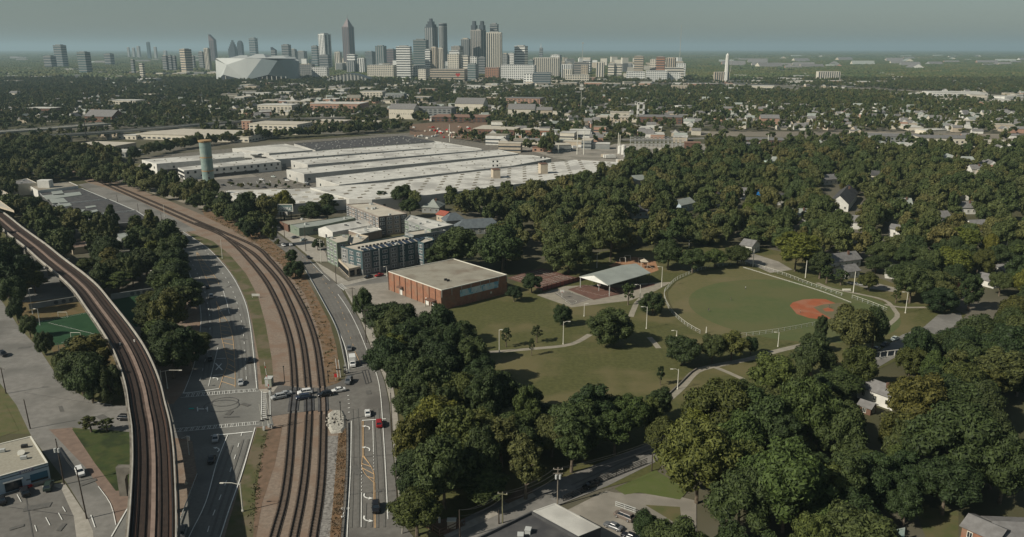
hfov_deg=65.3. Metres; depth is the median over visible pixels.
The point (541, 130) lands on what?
building
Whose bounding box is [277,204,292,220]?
billboard
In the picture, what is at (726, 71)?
obelisk tower
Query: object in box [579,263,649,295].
picnic pavilion
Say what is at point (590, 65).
tower block
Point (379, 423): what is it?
car
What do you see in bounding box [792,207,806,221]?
house
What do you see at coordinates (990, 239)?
tree
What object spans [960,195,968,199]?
house
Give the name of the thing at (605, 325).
round tree
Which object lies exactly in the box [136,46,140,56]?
tower block
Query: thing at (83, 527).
pavement
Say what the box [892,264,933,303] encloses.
tree
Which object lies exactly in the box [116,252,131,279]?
tree
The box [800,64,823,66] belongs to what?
house
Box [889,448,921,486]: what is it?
tree
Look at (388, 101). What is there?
warehouse
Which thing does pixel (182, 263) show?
tree
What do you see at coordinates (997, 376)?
tree
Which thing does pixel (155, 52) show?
tower block
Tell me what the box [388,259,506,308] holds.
brick gymnasium
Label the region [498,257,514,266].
tree
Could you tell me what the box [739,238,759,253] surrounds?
house
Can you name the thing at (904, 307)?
park path
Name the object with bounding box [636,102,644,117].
bell tower
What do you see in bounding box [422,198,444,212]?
house
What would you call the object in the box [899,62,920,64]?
house
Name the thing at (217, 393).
crosswalk
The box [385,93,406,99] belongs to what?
building
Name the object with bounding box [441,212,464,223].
house
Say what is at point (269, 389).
crossing gate
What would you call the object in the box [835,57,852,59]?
house
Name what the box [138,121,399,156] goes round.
tree belt
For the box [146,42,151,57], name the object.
tower block
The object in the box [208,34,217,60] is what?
tower block
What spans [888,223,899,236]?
house
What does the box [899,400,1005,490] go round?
tree
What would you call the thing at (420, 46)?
tower block
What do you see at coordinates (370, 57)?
tower block
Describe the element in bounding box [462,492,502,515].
power line
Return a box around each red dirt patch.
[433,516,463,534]
[504,489,531,502]
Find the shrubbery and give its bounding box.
[243,222,279,243]
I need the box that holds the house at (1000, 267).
[995,261,1007,273]
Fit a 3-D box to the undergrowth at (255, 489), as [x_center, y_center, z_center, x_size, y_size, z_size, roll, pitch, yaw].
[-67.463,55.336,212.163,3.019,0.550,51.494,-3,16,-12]
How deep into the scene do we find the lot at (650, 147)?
918.88 m
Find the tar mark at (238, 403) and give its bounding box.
[203,370,370,416]
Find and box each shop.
[280,216,324,231]
[290,216,354,235]
[349,226,381,239]
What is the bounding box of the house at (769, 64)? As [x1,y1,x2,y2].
[755,63,781,66]
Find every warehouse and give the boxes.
[142,152,251,172]
[178,157,281,179]
[221,93,238,98]
[225,188,345,214]
[232,144,312,158]
[234,96,253,100]
[239,90,256,94]
[241,84,255,86]
[254,92,270,97]
[268,141,481,166]
[279,91,293,96]
[286,150,518,182]
[288,101,305,104]
[291,149,482,168]
[294,136,434,150]
[308,88,324,92]
[310,160,617,208]
[316,155,550,186]
[323,98,342,101]
[328,88,347,91]
[347,95,360,97]
[382,99,398,102]
[414,96,431,100]
[419,88,437,91]
[485,133,509,144]
[491,121,506,125]
[498,141,521,152]
[513,83,528,86]
[513,138,529,146]
[552,143,570,151]
[560,82,577,84]
[560,131,576,139]
[570,129,590,136]
[581,138,593,148]
[584,82,603,84]
[591,142,609,148]
[593,126,606,131]
[622,81,632,84]
[639,82,651,84]
[752,85,773,89]
[970,95,986,99]
[992,95,1020,99]
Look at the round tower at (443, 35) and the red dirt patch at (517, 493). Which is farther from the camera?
the round tower at (443, 35)
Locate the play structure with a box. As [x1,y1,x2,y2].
[640,259,653,268]
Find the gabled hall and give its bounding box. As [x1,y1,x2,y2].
[318,219,369,237]
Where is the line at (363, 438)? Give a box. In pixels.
[363,421,363,455]
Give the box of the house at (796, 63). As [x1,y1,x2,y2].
[792,62,814,64]
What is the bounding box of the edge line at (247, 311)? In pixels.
[184,232,256,387]
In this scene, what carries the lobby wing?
on the ground at (706, 524)
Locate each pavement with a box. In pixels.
[49,427,127,523]
[53,483,93,536]
[259,385,277,392]
[316,262,386,284]
[345,290,399,496]
[444,493,535,536]
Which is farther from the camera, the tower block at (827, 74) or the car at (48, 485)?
the tower block at (827, 74)
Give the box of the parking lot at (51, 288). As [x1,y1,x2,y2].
[22,248,73,302]
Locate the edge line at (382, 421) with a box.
[339,296,387,518]
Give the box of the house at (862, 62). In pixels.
[850,61,874,63]
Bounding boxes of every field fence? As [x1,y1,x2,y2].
[664,261,841,331]
[742,322,812,336]
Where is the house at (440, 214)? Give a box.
[436,210,451,221]
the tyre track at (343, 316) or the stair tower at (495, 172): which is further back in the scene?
the stair tower at (495, 172)
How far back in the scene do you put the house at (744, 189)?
604.61 m
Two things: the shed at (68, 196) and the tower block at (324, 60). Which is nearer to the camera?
the shed at (68, 196)
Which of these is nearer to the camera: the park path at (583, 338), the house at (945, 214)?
the park path at (583, 338)
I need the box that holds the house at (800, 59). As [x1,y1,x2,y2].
[791,58,809,60]
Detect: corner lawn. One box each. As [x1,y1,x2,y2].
[0,405,17,436]
[419,524,444,536]
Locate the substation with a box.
[624,136,683,156]
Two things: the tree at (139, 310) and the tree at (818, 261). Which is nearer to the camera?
the tree at (139, 310)
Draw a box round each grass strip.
[187,231,272,383]
[225,428,267,536]
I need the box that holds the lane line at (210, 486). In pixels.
[189,435,227,536]
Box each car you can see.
[0,349,7,356]
[0,495,6,504]
[19,486,30,496]
[42,480,54,491]
[74,464,84,476]
[117,413,129,420]
[177,524,187,536]
[207,454,215,463]
[212,434,219,442]
[237,378,243,385]
[248,356,252,362]
[271,391,286,399]
[281,390,292,394]
[295,392,310,399]
[297,387,312,394]
[317,389,332,397]
[331,386,345,392]
[345,376,352,383]
[364,409,370,416]
[371,499,379,513]
[376,418,382,427]
[582,480,598,489]
[603,521,623,531]
[613,509,634,521]
[620,531,639,536]
[880,341,889,346]
[890,336,899,340]
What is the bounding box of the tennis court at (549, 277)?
[508,268,575,290]
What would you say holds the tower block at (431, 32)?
on the downtown ground at (739, 83)
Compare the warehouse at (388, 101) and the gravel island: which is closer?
the gravel island
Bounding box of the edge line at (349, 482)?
[347,421,351,535]
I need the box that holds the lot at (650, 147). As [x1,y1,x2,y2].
[626,146,670,148]
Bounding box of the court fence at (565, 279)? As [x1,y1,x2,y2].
[543,273,585,290]
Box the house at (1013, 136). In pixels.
[1008,134,1018,137]
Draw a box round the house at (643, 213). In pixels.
[629,205,648,217]
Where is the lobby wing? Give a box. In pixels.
[338,258,360,276]
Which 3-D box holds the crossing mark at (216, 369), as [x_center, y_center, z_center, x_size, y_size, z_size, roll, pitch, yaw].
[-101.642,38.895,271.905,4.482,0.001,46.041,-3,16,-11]
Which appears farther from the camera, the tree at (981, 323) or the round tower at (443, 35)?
the round tower at (443, 35)
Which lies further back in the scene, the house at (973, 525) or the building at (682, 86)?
the building at (682, 86)
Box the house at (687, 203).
[676,197,694,210]
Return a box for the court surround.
[538,282,669,306]
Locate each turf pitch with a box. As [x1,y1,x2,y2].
[33,312,101,344]
[111,295,137,326]
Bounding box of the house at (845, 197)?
[833,184,857,211]
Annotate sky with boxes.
[0,0,1023,49]
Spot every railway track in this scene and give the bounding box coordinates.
[70,168,312,536]
[101,179,327,536]
[195,222,297,536]
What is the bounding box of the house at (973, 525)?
[959,513,1010,536]
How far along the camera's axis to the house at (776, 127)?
1115.36 m
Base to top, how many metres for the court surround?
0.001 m
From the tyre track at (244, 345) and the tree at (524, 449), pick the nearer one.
the tree at (524, 449)
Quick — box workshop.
[478,511,577,536]
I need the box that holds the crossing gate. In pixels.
[264,362,271,395]
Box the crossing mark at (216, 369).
[197,358,222,410]
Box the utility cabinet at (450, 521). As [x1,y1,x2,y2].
[447,518,455,528]
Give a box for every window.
[4,479,22,491]
[30,470,47,480]
[966,531,972,536]
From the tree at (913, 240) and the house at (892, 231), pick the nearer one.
the tree at (913, 240)
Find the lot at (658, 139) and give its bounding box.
[621,137,704,139]
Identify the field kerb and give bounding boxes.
[743,267,850,302]
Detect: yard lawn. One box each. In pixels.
[614,470,685,498]
[646,505,680,521]
[918,507,957,536]
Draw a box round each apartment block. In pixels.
[326,234,348,266]
[341,235,424,274]
[346,202,406,235]
[348,234,368,244]
[405,215,453,231]
[405,229,445,241]
[418,236,434,264]
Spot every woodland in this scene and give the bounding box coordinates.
[0,51,1023,57]
[0,57,1023,79]
[0,75,1023,146]
[0,132,1023,259]
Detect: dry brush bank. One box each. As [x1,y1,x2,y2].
[202,209,340,386]
[330,430,345,536]
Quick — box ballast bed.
[72,170,337,536]
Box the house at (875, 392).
[857,378,892,410]
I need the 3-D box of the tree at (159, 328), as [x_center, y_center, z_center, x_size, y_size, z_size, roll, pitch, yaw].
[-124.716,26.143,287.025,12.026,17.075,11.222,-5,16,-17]
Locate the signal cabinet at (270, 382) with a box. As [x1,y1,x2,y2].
[264,376,273,386]
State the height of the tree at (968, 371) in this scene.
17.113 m
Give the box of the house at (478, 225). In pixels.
[454,218,496,233]
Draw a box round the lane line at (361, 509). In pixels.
[361,492,361,526]
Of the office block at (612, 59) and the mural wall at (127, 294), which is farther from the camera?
the office block at (612, 59)
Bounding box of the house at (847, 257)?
[828,251,861,269]
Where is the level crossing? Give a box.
[288,388,327,411]
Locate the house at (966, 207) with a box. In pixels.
[952,200,975,213]
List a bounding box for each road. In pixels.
[79,183,194,231]
[172,232,272,536]
[262,376,346,420]
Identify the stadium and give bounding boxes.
[216,54,299,81]
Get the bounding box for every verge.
[0,232,127,433]
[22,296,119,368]
[154,231,276,536]
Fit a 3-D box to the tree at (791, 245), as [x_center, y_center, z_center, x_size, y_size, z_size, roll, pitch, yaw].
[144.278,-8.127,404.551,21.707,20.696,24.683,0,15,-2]
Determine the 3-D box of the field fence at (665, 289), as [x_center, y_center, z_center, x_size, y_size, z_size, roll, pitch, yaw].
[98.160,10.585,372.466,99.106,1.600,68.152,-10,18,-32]
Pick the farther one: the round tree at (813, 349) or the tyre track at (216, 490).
the round tree at (813, 349)
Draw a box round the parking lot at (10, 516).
[0,485,75,536]
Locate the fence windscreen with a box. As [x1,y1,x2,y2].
[543,276,584,290]
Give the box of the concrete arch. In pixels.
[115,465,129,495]
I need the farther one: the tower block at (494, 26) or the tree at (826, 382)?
the tower block at (494, 26)
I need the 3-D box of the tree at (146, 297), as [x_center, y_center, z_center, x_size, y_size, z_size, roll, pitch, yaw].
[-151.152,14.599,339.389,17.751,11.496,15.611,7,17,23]
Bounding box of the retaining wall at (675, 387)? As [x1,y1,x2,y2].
[669,368,697,392]
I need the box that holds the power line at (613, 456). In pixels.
[554,435,665,474]
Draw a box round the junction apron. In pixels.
[116,511,126,536]
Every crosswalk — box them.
[175,421,256,431]
[185,388,257,396]
[261,391,270,419]
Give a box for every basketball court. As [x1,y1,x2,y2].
[555,291,589,304]
[568,283,654,299]
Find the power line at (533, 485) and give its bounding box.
[506,469,560,499]
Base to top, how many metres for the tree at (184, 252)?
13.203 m
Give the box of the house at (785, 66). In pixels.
[784,65,801,67]
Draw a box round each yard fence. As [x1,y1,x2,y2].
[427,518,464,535]
[563,484,589,500]
[591,458,647,482]
[615,501,635,512]
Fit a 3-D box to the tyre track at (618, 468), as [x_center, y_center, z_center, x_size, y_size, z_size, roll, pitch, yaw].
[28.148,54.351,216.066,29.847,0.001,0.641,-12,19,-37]
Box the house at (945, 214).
[940,210,950,219]
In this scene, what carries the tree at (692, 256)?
on the ground at (706, 524)
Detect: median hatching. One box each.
[196,252,218,285]
[216,301,234,387]
[361,456,373,481]
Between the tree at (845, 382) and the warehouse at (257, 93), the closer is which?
the tree at (845, 382)
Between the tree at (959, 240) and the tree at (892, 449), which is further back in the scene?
the tree at (959, 240)
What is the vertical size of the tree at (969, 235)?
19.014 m
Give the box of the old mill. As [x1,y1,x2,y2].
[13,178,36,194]
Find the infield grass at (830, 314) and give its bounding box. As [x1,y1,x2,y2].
[814,302,844,317]
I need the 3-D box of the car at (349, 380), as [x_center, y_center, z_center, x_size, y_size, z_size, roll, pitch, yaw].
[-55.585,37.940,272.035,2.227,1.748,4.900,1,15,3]
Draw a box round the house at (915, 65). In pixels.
[906,63,923,67]
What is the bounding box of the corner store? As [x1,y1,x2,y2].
[0,436,50,494]
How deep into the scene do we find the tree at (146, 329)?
298.09 m
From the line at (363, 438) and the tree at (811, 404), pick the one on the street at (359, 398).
the line at (363, 438)
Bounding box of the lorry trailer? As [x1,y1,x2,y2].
[605,155,615,158]
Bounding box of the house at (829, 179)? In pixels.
[823,174,838,184]
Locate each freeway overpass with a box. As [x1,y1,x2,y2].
[0,122,110,134]
[50,116,345,141]
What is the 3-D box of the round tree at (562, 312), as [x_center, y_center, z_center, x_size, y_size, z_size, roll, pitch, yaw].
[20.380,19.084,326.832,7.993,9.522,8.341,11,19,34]
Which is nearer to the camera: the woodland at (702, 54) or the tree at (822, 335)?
the tree at (822, 335)
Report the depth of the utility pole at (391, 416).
232.66 m
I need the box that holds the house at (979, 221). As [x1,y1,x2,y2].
[967,219,985,224]
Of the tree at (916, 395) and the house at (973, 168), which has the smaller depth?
the tree at (916, 395)
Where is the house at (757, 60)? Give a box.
[747,58,767,62]
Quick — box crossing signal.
[266,397,272,428]
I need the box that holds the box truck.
[349,353,355,366]
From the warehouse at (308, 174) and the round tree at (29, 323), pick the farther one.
the warehouse at (308, 174)
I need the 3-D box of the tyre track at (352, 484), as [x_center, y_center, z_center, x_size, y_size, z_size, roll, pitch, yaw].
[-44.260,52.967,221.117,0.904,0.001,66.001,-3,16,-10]
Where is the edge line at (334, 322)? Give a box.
[305,268,348,370]
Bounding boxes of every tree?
[0,236,21,254]
[0,244,34,297]
[0,275,27,301]
[5,296,25,322]
[19,314,37,337]
[22,271,47,292]
[23,261,43,289]
[32,331,54,354]
[36,202,52,207]
[50,349,80,381]
[54,351,105,395]
[59,141,82,152]
[59,335,90,352]
[61,333,113,365]
[64,354,107,402]
[75,257,99,277]
[78,415,99,431]
[83,148,99,159]
[87,235,124,250]
[89,245,105,259]
[89,261,112,291]
[92,364,124,403]
[97,417,113,430]
[98,247,119,264]
[100,271,132,291]
[104,258,123,272]
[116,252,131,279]
[119,256,142,286]
[127,146,140,162]
[129,247,159,280]
[131,300,150,327]
[135,290,155,302]
[140,318,156,341]
[142,240,156,250]
[143,232,159,247]
[145,269,162,288]
[146,287,188,323]
[146,319,180,345]
[148,332,193,378]
[149,270,182,289]
[149,285,171,300]
[152,257,172,269]
[153,239,182,255]
[156,238,170,244]
[157,257,190,272]
[159,247,188,262]
[162,262,189,278]
[162,329,174,354]
[167,238,182,248]
[169,278,204,305]
[171,285,204,317]
[175,326,206,370]
[180,249,189,262]
[196,331,211,350]
[213,191,232,211]
[232,192,255,219]
[240,220,258,238]
[271,189,295,220]
[282,260,304,277]
[285,249,297,260]
[298,201,323,217]
[312,238,324,249]
[318,193,338,206]
[321,205,337,218]
[351,286,372,313]
[360,301,397,328]
[361,335,409,377]
[372,309,406,337]
[381,350,416,388]
[386,333,408,346]
[386,485,444,536]
[388,317,434,344]
[389,303,417,318]
[389,447,416,476]
[390,184,412,200]
[391,382,431,416]
[391,412,430,458]
[395,470,422,494]
[397,356,452,387]
[398,198,419,214]
[403,394,436,419]
[404,393,460,434]
[406,333,443,357]
[409,432,475,509]
[418,303,456,329]
[418,381,437,395]
[420,339,462,372]
[424,244,444,262]
[432,326,448,339]
[433,226,481,259]
[434,404,480,447]
[435,384,460,406]
[437,395,449,401]
[442,321,463,344]
[442,372,474,406]
[453,462,509,504]
[455,320,477,343]
[456,335,490,368]
[460,352,496,372]
[463,367,504,415]
[463,424,502,469]
[466,365,493,376]
[473,406,494,428]
[474,223,524,272]
[482,415,519,468]
[497,370,522,415]
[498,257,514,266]
[499,410,535,428]
[501,327,511,346]
[505,286,522,301]
[507,433,545,499]
[511,425,544,454]
[512,384,541,427]
[522,273,542,292]
[529,338,534,355]
[531,325,542,342]
[533,388,543,399]
[534,414,562,456]
[535,403,552,425]
[541,226,592,272]
[547,399,608,446]
[552,304,572,325]
[553,415,593,472]
[568,383,615,416]
[585,203,634,261]
[586,306,635,345]
[599,409,632,455]
[612,392,650,440]
[622,283,634,304]
[632,507,658,536]
[638,291,665,314]
[641,514,708,536]
[644,396,663,425]
[644,415,676,450]
[645,385,673,413]
[652,239,682,269]
[652,414,743,503]
[657,366,664,384]
[665,335,701,364]
[674,407,709,422]
[677,248,708,272]
[680,377,753,426]
[700,333,725,362]
[703,464,776,534]
[704,248,727,267]
[714,517,748,536]
[715,408,767,451]
[722,329,750,360]
[724,245,752,264]
[733,436,838,532]
[739,378,765,392]
[739,438,763,458]
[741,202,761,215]
[745,386,788,444]
[746,336,758,354]
[746,351,798,391]
[747,529,776,536]
[756,384,780,395]
[764,414,805,450]
[774,231,820,271]
[780,376,844,441]
[786,433,816,454]
[787,510,840,536]
[788,333,838,375]
[790,362,815,382]
[796,496,849,516]
[808,251,834,278]
[810,451,831,462]
[813,331,830,344]
[814,315,828,335]
[814,365,866,399]
[814,408,869,451]
[815,375,834,393]
[815,455,848,494]
[820,265,834,282]
[823,499,900,536]
[825,451,870,493]
[826,486,882,515]
[827,303,877,346]
[831,392,842,400]
[832,447,873,459]
[833,269,848,284]
[837,400,867,428]
[841,345,878,382]
[856,271,878,290]
[860,450,903,503]
[864,255,891,272]
[865,242,896,260]
[866,306,890,348]
[877,410,915,444]
[881,418,907,453]
[884,261,908,277]
[884,479,924,526]
[885,372,947,415]
[886,443,904,456]
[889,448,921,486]
[891,290,901,302]
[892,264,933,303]
[893,246,913,262]
[894,346,926,375]
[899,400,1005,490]
[900,234,927,248]
[901,326,939,359]
[907,245,927,261]
[907,259,939,270]
[913,454,985,515]
[915,248,944,269]
[918,349,951,373]
[920,287,960,311]
[921,365,964,382]
[926,269,949,290]
[929,243,940,250]
[929,441,956,457]
[930,280,960,298]
[932,333,943,354]
[933,331,974,355]
[935,271,960,286]
[936,325,981,342]
[938,246,974,273]
[939,238,958,248]
[941,328,977,352]
[942,361,987,383]
[942,380,989,410]
[943,263,967,278]
[943,388,968,404]
[944,348,973,364]
[946,338,989,366]
[948,235,964,245]
[953,226,981,246]
[954,245,966,249]
[954,313,995,333]
[959,273,984,310]
[963,243,978,255]
[971,377,1008,404]
[971,378,1005,414]
[973,248,996,272]
[973,345,1023,391]
[976,430,1023,503]
[977,339,998,348]
[979,322,1023,352]
[980,233,999,249]
[982,244,1017,268]
[982,368,1008,392]
[984,477,996,489]
[989,271,1014,295]
[989,409,1014,432]
[992,304,1023,319]
[993,307,1023,324]
[997,295,1023,310]
[1003,254,1023,272]
[1005,315,1023,326]
[1005,381,1023,396]
[1007,239,1022,247]
[1008,244,1023,260]
[1010,268,1023,287]
[1012,269,1023,289]
[1016,285,1023,296]
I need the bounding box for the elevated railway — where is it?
[0,210,179,536]
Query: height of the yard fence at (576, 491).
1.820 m
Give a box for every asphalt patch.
[9,524,23,529]
[22,502,51,511]
[56,523,66,530]
[80,478,96,485]
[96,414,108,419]
[349,465,362,474]
[371,487,385,492]
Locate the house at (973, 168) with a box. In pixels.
[966,164,982,173]
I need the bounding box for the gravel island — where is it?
[325,410,346,433]
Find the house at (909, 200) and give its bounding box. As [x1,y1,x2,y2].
[905,197,912,205]
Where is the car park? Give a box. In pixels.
[216,177,279,189]
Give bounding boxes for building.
[25,107,60,113]
[81,141,136,148]
[84,109,124,121]
[98,133,123,136]
[108,99,145,104]
[117,133,139,139]
[121,149,141,156]
[136,128,274,141]
[241,120,252,129]
[248,121,312,134]
[257,103,299,112]
[310,101,368,111]
[315,119,351,127]
[360,91,385,97]
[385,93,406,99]
[389,103,418,118]
[419,106,456,116]
[431,114,489,121]
[454,97,487,111]
[473,126,519,136]
[506,97,543,103]
[508,104,535,117]
[521,128,549,137]
[532,145,555,151]
[536,107,552,114]
[554,138,571,142]
[596,115,629,121]
[610,111,629,115]
[637,114,683,123]
[671,85,686,88]
[684,141,700,147]
[688,118,701,122]
[741,137,784,146]
[759,114,779,125]
[868,133,918,142]
[913,135,974,146]
[922,91,987,96]
[927,115,941,120]
[992,123,1013,129]
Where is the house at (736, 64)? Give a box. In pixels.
[729,63,744,64]
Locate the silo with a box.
[621,145,625,154]
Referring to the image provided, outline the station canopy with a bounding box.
[0,201,13,211]
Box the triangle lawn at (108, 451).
[72,429,129,490]
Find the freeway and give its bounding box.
[774,85,989,94]
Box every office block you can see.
[301,59,307,63]
[335,63,345,69]
[565,59,574,63]
[600,58,607,64]
[610,57,617,61]
[621,58,628,63]
[622,63,627,71]
[644,65,649,69]
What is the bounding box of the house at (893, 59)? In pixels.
[885,58,903,60]
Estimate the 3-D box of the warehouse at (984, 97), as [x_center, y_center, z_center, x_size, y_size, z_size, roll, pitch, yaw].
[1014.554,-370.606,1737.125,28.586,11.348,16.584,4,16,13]
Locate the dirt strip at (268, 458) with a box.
[253,425,282,536]
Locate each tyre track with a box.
[198,274,208,380]
[201,446,226,514]
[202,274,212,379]
[207,445,232,514]
[210,439,243,535]
[217,439,248,534]
[227,307,239,378]
[231,306,244,379]
[237,305,248,380]
[241,304,253,379]
[297,254,368,367]
[297,257,364,367]
[321,292,351,369]
[325,292,355,369]
[350,409,353,527]
[356,408,359,526]
[363,503,366,527]
[370,502,372,526]
[372,409,378,527]
[377,408,385,526]
[571,450,648,484]
[575,453,651,487]
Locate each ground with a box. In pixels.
[0,50,1023,536]
[170,69,841,85]
[609,257,657,272]
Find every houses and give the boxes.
[9,78,1023,172]
[846,282,895,291]
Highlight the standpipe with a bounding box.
[198,139,213,180]
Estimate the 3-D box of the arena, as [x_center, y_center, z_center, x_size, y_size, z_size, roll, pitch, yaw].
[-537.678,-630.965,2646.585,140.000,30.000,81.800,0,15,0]
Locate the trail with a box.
[116,180,210,210]
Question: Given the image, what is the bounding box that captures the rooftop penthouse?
[244,153,265,157]
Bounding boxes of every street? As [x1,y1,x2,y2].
[0,300,186,536]
[242,222,412,536]
[329,133,460,136]
[337,275,387,288]
[451,443,656,536]
[746,254,791,272]
[876,313,961,366]
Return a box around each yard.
[134,163,283,198]
[141,133,562,188]
[321,246,385,280]
[344,282,431,315]
[410,122,486,140]
[568,491,695,536]
[575,144,705,161]
[696,131,1012,139]
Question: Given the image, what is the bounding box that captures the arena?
[327,73,371,81]
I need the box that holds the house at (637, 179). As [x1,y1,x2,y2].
[631,175,643,185]
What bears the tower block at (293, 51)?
on the downtown ground at (739, 83)
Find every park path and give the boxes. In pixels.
[489,334,591,352]
[628,285,663,316]
[647,337,660,347]
[671,344,799,398]
[712,366,744,378]
[817,283,899,325]
[885,304,925,307]
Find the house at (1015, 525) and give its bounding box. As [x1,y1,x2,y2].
[981,516,1023,536]
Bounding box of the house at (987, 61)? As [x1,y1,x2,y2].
[975,60,997,62]
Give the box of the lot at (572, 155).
[522,146,613,159]
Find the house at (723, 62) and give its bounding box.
[721,61,745,64]
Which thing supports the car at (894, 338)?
on the park side street at (937, 323)
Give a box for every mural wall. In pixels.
[29,296,79,309]
[111,288,153,299]
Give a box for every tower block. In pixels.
[43,55,56,66]
[53,44,68,66]
[76,51,92,72]
[104,53,114,64]
[130,59,135,72]
[132,48,135,56]
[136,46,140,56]
[139,63,145,76]
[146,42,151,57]
[153,47,157,57]
[162,55,168,69]
[168,55,173,69]
[172,56,177,69]
[179,48,192,71]
[192,56,195,67]
[198,52,204,67]
[203,48,211,69]
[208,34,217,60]
[228,40,237,57]
[237,41,243,55]
[249,37,258,55]
[271,47,276,55]
[281,44,291,56]
[291,49,296,58]
[296,51,306,62]
[299,64,314,76]
[311,45,319,65]
[312,67,329,77]
[318,33,332,65]
[319,54,331,67]
[334,51,341,69]
[342,18,354,61]
[346,61,357,71]
[347,54,357,60]
[357,58,366,71]
[365,51,375,64]
[367,65,396,76]
[375,45,386,64]
[387,49,395,64]
[396,45,412,79]
[412,65,428,75]
[413,39,427,64]
[418,69,428,79]
[425,19,437,49]
[425,49,431,75]
[430,69,467,80]
[431,46,437,68]
[438,47,443,68]
[447,53,461,68]
[449,50,462,67]
[451,46,462,50]
[461,38,470,55]
[462,55,469,68]
[467,63,477,80]
[470,21,485,56]
[470,56,478,75]
[479,56,485,73]
[485,67,499,80]
[486,31,501,75]
[490,23,498,30]
[501,64,535,80]
[502,53,507,64]
[508,53,513,64]
[514,45,527,63]
[523,73,532,82]
[528,59,533,64]
[533,57,559,75]
[533,72,550,85]
[539,47,542,56]
[551,54,561,72]
[561,64,573,77]
[563,69,573,77]
[565,74,589,83]
[574,62,588,73]
[581,65,588,74]
[583,60,591,71]
[596,62,604,76]
[608,63,615,75]
[616,63,621,75]
[626,71,644,81]
[634,55,643,70]
[646,70,666,81]
[650,59,655,69]
[656,56,664,70]
[665,67,683,78]
[666,57,675,66]
[667,72,680,80]
[676,63,685,75]
[713,72,729,81]
[816,71,840,78]
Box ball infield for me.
[790,299,833,318]
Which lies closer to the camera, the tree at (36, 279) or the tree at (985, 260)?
the tree at (36, 279)
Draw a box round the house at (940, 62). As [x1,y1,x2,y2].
[926,61,942,63]
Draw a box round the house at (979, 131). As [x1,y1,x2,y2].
[970,129,983,133]
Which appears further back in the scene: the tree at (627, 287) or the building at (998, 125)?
the building at (998, 125)
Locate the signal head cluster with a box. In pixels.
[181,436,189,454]
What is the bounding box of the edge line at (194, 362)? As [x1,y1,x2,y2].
[183,273,200,392]
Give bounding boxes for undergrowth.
[207,215,336,379]
[213,217,339,380]
[247,434,267,532]
[327,428,348,536]
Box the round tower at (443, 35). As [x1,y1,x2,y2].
[439,23,447,68]
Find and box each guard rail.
[177,474,197,529]
[305,270,346,371]
[340,421,346,536]
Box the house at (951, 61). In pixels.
[943,60,959,61]
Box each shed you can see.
[31,179,78,196]
[40,188,106,205]
[52,199,134,213]
[71,241,87,254]
[88,209,143,229]
[117,233,127,242]
[533,503,600,536]
[896,527,904,536]
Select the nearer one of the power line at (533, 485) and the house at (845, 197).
the power line at (533, 485)
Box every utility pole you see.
[0,367,6,393]
[23,399,30,428]
[53,439,64,484]
[75,467,87,518]
[361,309,367,342]
[390,393,392,436]
[459,510,460,536]
[497,492,506,522]
[553,467,562,503]
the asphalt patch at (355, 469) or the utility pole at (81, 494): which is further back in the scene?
the asphalt patch at (355, 469)
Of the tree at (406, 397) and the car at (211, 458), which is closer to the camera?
the car at (211, 458)
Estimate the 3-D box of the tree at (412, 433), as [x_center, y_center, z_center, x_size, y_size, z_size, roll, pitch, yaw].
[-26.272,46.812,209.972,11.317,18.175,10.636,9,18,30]
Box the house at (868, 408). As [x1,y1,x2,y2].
[857,398,877,415]
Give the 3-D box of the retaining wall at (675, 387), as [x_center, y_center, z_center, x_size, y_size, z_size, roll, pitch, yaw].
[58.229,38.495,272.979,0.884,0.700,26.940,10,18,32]
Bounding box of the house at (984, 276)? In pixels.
[979,272,996,288]
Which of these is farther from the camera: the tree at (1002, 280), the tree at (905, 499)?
the tree at (1002, 280)
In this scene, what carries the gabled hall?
on the ground at (706, 524)
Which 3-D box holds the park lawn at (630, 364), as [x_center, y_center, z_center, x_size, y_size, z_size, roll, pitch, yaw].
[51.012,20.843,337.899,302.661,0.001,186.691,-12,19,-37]
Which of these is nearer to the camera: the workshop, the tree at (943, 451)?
the workshop
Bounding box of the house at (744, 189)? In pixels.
[740,187,747,198]
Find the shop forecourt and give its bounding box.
[272,226,327,261]
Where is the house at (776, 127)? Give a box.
[774,125,786,129]
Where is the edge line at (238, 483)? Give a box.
[220,428,254,536]
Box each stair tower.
[491,160,500,178]
[538,157,547,173]
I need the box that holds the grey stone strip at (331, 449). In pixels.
[319,436,337,536]
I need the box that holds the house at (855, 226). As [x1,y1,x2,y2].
[851,215,860,228]
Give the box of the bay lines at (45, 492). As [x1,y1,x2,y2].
[17,181,263,530]
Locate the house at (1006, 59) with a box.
[995,59,1015,60]
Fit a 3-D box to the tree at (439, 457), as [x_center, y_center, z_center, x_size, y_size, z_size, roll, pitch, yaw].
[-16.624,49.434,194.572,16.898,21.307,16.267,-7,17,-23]
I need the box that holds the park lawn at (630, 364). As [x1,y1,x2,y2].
[373,245,965,520]
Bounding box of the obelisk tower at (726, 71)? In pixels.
[724,53,728,80]
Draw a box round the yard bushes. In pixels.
[227,180,305,187]
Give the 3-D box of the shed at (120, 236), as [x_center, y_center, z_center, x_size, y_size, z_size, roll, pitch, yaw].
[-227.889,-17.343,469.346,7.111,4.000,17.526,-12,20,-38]
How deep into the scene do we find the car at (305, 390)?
262.48 m
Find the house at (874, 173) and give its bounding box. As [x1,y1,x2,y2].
[871,170,879,179]
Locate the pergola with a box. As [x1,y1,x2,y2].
[875,349,898,359]
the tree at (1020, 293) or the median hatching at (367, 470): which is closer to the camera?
the median hatching at (367, 470)
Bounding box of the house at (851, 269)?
[833,263,861,278]

